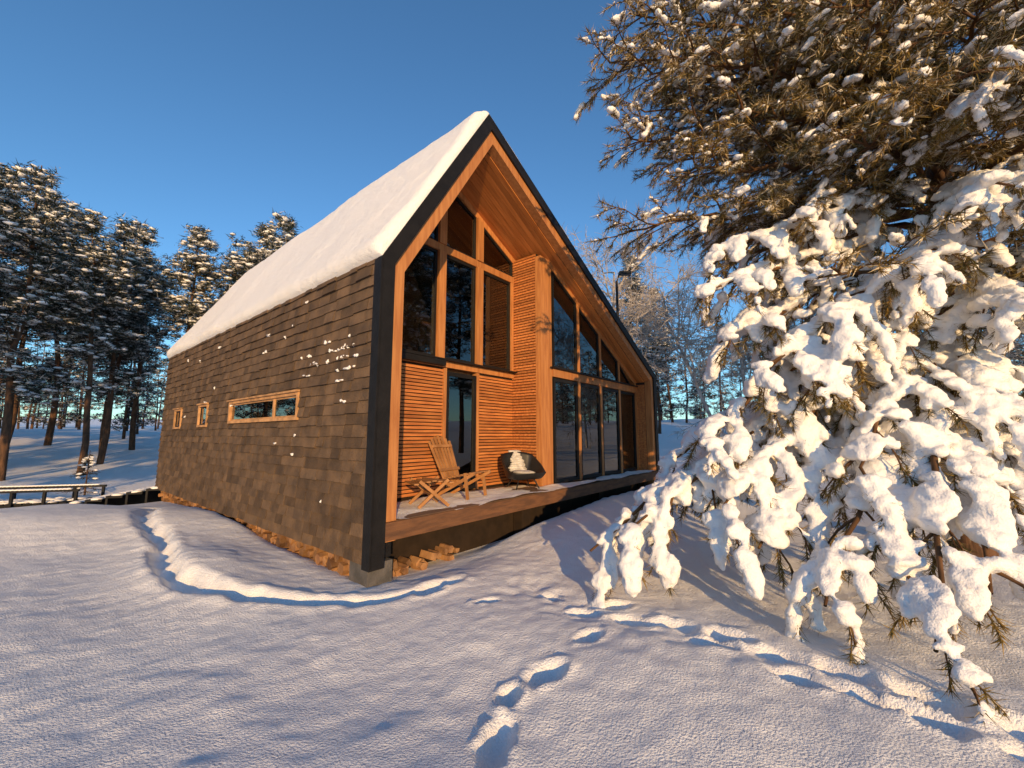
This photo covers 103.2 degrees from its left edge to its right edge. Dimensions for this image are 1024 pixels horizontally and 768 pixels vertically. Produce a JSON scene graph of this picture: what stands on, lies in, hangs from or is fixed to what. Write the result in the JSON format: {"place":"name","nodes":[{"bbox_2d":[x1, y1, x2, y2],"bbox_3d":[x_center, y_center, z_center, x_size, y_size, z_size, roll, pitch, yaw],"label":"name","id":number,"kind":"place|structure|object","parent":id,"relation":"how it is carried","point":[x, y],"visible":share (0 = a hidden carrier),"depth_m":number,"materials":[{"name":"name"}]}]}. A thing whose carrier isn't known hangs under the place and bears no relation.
{"place":"outdoors","nodes":[
{"label":"outdoors","id":0,"kind":"place"},
{"bbox_2d":[0,418,1023,767],"bbox_3d":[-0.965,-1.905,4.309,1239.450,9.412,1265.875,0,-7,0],"label":"snow ground","id":1,"kind":"structure","parent":0,"point":[158,634],"depth_m":3.10,"materials":[{"name":"white snow"}]},
{"bbox_2d":[0,341,19,352],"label":"pine tree","id":2,"kind":"object","parent":1,"relation":"on","point":[4,346],"visible":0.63,"depth_m":18.67,"materials":[{"name":"green plant"}]},
{"bbox_2d":[0,162,61,329],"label":"pine tree","id":3,"kind":"object","parent":1,"relation":"on","point":[5,181],"visible":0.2,"depth_m":20.33,"materials":[{"name":"green plant"}]},
{"bbox_2d":[0,197,81,441],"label":"pine tree","id":4,"kind":"object","parent":1,"relation":"on","point":[42,334],"visible":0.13,"depth_m":23.21,"materials":[{"name":"green plant"}]},
{"bbox_2d":[0,159,113,480],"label":"pine tree","id":5,"kind":"object","parent":1,"relation":"on","point":[38,221],"visible":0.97,"depth_m":17.89,"materials":[{"name":"green plant"}]},
{"bbox_2d":[11,192,110,445],"bbox_3d":[-30.207,-4.427,26.557,7.292,16.959,6.490,-7,-10,44],"label":"pine tree","id":6,"kind":"object","parent":1,"relation":"on","point":[50,362],"visible":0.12,"depth_m":26.53,"materials":[{"name":"green plant"}]},
{"bbox_2d":[55,450,100,495],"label":"spruce sapling","id":7,"kind":"object","parent":1,"relation":"on","point":[91,462],"visible":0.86,"depth_m":15.18,"materials":[{"name":"white wood"}]},
{"bbox_2d":[7,207,153,472],"bbox_3d":[-20.918,-2.283,19.539,5.003,13.337,5.236,1,-7,-7],"label":"pine tree","id":8,"kind":"object","parent":1,"relation":"on","point":[111,274],"visible":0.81,"depth_m":19.61,"materials":[{"name":"green plant"}]},
{"bbox_2d":[0,484,160,508],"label":"wooden walkway","id":9,"kind":"structure","parent":1,"relation":"on","point":[143,495],"depth_m":11.44,"materials":[{"name":"wood"},{"name":"snow"}]},
{"bbox_2d":[64,239,171,452],"bbox_3d":[-23.796,-2.465,25.123,5.310,13.875,5.966,4,-8,-32],"label":"pine tree","id":10,"kind":"object","parent":1,"relation":"on","point":[119,360],"visible":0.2,"depth_m":25.27,"materials":[{"name":"green plant"}]},
{"bbox_2d":[61,212,179,463],"bbox_3d":[-22.618,-2.678,23.186,4.938,14.512,4.819,-2,-7,12],"label":"pine tree","id":11,"kind":"object","parent":1,"relation":"on","point":[133,349],"visible":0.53,"depth_m":23.10,"materials":[{"name":"green plant"}]},
{"bbox_2d":[107,218,187,449],"bbox_3d":[-25.254,-3.448,26.813,6.160,15.691,5.886,-7,-10,42],"label":"pine tree","id":12,"kind":"object","parent":1,"relation":"on","point":[148,239],"visible":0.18,"depth_m":27.28,"materials":[{"name":"green plant"}]},
{"bbox_2d":[144,222,223,365],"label":"pine tree","id":13,"kind":"object","parent":1,"relation":"on","point":[193,308],"visible":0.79,"depth_m":24.72,"materials":[{"name":"green plant"}]},
{"bbox_2d":[164,245,245,386],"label":"pine tree","id":14,"kind":"object","parent":1,"relation":"on","point":[221,286],"visible":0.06,"depth_m":29.94,"materials":[{"name":"green plant"}]},
{"bbox_2d":[197,220,284,299],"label":"pine tree","id":15,"kind":"object","parent":1,"relation":"on","point":[250,253],"visible":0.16,"depth_m":25.77,"materials":[{"name":"green plant"}]},
{"bbox_2d":[240,208,302,272],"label":"pine tree","id":16,"kind":"object","parent":1,"relation":"on","point":[285,225],"visible":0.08,"depth_m":25.05,"materials":[{"name":"green plant"}]},
{"bbox_2d":[158,491,459,576],"bbox_3d":[-5.518,2.920,8.884,10.977,0.620,1.631,-6,-9,39],"label":"firewood pile","id":17,"kind":"object","parent":1,"relation":"on","point":[340,565],"visible":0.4,"depth_m":5.87,"materials":[{"name":"brown wood"}]},
{"bbox_2d":[155,111,659,587],"bbox_3d":[-2.990,-0.247,12.340,11.260,7.866,9.730,-6,-9,39],"label":"timber cabin","id":18,"kind":"object","parent":1,"relation":"on","point":[331,375],"visible":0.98,"depth_m":7.71,"materials":[{"name":"brown wood"}]},
{"bbox_2d":[172,389,299,428],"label":"side windows","id":19,"kind":"structure","parent":18,"relation":"in","point":[278,406],"depth_m":7.37,"materials":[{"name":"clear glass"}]},
{"bbox_2d":[405,476,453,508],"bbox_3d":[-1.242,1.607,6.056,0.593,0.407,0.494,4,-8,-31],"label":"slatted footstool","id":20,"kind":"object","parent":18,"relation":"on","point":[428,490],"visible":1,"depth_m":5.95,"materials":[{"name":"brown wood"}]},
{"bbox_2d":[428,435,490,499],"bbox_3d":[-0.912,1.411,6.978,0.975,1.071,0.624,-4,-8,27],"label":"lounge chair","id":21,"kind":"object","parent":18,"relation":"on","point":[448,468],"visible":0.95,"depth_m":7.02,"materials":[{"name":"brown wood"}]},
{"bbox_2d":[402,197,637,492],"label":"window frames","id":22,"kind":"structure","parent":18,"relation":"in","point":[407,354],"depth_m":8.94,"materials":[{"name":"brown wood"}]},
{"bbox_2d":[501,450,545,489],"bbox_3d":[0.198,1.692,8.092,0.821,0.731,0.848,3,-8,-23],"label":"black armchair","id":23,"kind":"object","parent":18,"relation":"on","point":[518,465],"visible":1,"depth_m":8.20,"materials":[{"name":"plastic"}]},
{"bbox_2d":[0,288,1023,438],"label":"distant forest","id":24,"kind":"object","parent":1,"relation":"on","point":[76,418],"visible":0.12,"depth_m":43.63,"materials":[{"name":"brown wood"}]},
{"bbox_2d":[615,271,631,316],"bbox_3d":[4.707,-0.456,16.747,0.686,8.680,0.260,0,-7,0],"label":"street lamp","id":25,"kind":"object","parent":1,"relation":"on","point":[624,273],"visible":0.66,"depth_m":17.16,"materials":[{"name":"metal"}]},
{"bbox_2d":[560,199,689,359],"bbox_3d":[5.067,-3.614,24.022,9.974,16.435,14.433,-5,-9,33],"label":"frosted birch tree","id":26,"kind":"object","parent":1,"relation":"on","point":[592,264],"visible":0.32,"depth_m":25.32,"materials":[{"name":"plant"}]},
{"bbox_2d":[611,253,667,361],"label":"pine tree","id":27,"kind":"object","parent":1,"relation":"on","point":[636,286],"visible":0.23,"depth_m":30.14,"materials":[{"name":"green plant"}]},
{"bbox_2d":[638,286,684,433],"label":"pine tree","id":28,"kind":"object","parent":1,"relation":"on","point":[661,383],"visible":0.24,"depth_m":32.96,"materials":[{"name":"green plant"}]},
{"bbox_2d":[591,248,800,423],"bbox_3d":[9.805,-2.042,22.007,11.331,12.790,8.236,2,-8,-18],"label":"frosted birch tree","id":29,"kind":"object","parent":1,"relation":"on","point":[691,342],"visible":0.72,"depth_m":22.10,"materials":[{"name":"plant"}]},
{"bbox_2d":[669,211,814,437],"bbox_3d":[14.134,-2.589,25.098,11.298,14.607,10.248,0,-7,0],"label":"frosted birch tree","id":30,"kind":"object","parent":1,"relation":"on","point":[742,373],"visible":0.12,"depth_m":24.27,"materials":[{"name":"plant"}]},
{"bbox_2d":[738,253,824,379],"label":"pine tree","id":31,"kind":"object","parent":1,"relation":"on","point":[763,306],"visible":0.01,"depth_m":24.97,"materials":[{"name":"green plant"}]},
{"bbox_2d":[572,0,1023,729],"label":"snowy pine tree","id":32,"kind":"object","parent":1,"relation":"on","point":[926,430],"visible":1,"depth_m":4.50,"materials":[{"name":"white snow"}]},
{"bbox_2d":[863,210,1023,395],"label":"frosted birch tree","id":33,"kind":"object","parent":1,"relation":"on","point":[986,331],"depth_m":16.29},
{"bbox_2d":[968,124,1023,333],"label":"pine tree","id":34,"kind":"object","parent":1,"relation":"on","point":[1003,168],"visible":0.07,"depth_m":10.88,"materials":[{"name":"green plant"}]},
{"bbox_2d":[0,0,1023,419],"label":"sky","id":35,"kind":"structure","parent":0,"point":[217,115],"materials":[{"name":"blue"}]}
]}

